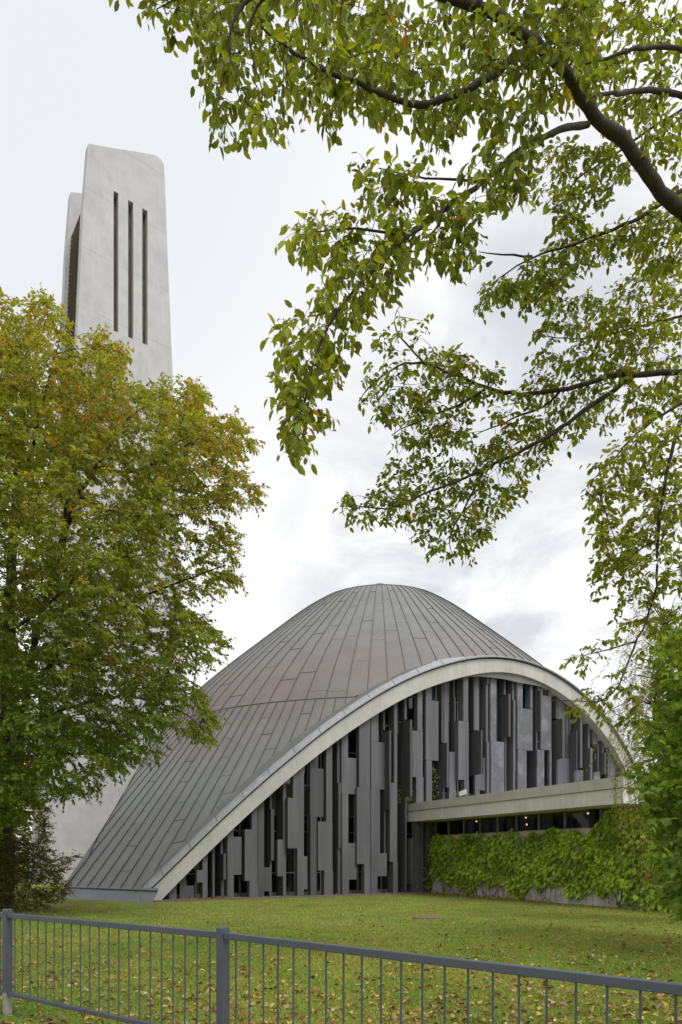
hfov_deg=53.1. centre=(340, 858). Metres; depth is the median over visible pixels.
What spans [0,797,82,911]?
leafy shrub
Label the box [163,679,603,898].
window
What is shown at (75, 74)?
sky
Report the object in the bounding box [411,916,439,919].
drain cover
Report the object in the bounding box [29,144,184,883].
bell tower
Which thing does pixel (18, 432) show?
hornbeam tree
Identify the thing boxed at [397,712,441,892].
climbing creeper
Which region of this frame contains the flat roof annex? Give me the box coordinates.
[407,776,681,910]
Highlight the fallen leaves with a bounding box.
[0,898,681,1023]
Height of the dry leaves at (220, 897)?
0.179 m
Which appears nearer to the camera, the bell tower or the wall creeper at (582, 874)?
the wall creeper at (582, 874)
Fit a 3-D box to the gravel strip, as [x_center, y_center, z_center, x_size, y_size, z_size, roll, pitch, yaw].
[-1.184,1.583,28.676,13.400,0.035,1.080,0,0,-28]
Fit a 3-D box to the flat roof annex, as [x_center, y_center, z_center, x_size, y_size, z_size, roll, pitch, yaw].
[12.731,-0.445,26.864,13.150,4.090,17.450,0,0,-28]
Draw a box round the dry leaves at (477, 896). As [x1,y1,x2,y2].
[421,892,550,901]
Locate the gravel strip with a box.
[153,892,434,901]
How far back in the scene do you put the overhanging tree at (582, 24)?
7.38 m
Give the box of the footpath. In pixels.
[0,1009,57,1023]
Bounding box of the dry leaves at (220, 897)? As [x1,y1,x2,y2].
[170,891,436,898]
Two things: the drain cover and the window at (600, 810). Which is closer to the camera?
the drain cover
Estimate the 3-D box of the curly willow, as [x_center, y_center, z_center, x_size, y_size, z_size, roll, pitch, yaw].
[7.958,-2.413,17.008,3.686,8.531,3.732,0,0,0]
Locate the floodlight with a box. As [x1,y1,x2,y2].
[459,789,466,796]
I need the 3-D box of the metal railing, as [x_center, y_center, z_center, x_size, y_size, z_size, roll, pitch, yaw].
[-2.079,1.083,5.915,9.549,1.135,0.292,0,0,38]
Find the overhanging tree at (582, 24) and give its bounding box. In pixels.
[108,0,681,750]
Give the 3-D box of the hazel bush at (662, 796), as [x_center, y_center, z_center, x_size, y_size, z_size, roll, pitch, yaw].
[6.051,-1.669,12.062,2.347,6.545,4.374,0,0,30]
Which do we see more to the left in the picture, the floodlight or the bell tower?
the bell tower
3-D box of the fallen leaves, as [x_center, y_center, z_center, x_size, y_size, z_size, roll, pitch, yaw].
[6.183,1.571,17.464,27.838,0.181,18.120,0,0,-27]
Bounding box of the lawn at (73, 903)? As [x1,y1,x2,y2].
[1,862,681,1023]
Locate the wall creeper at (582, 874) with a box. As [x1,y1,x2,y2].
[427,808,681,912]
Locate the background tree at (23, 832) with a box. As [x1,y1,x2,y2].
[0,635,35,880]
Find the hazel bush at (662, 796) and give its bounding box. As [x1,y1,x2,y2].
[620,605,681,924]
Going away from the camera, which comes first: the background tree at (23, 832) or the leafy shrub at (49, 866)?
the leafy shrub at (49, 866)
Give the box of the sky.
[0,0,681,855]
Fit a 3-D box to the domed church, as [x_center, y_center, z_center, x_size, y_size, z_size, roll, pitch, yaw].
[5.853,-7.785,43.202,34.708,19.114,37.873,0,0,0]
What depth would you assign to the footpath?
6.78 m
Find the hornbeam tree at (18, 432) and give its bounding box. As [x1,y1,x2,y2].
[0,282,271,907]
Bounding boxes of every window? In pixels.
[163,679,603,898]
[435,809,602,835]
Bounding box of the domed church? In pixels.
[56,583,636,902]
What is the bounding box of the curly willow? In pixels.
[580,586,681,921]
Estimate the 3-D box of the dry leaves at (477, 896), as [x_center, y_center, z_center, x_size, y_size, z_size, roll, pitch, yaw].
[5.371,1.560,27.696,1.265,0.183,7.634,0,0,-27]
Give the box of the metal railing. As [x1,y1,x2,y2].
[0,909,681,1023]

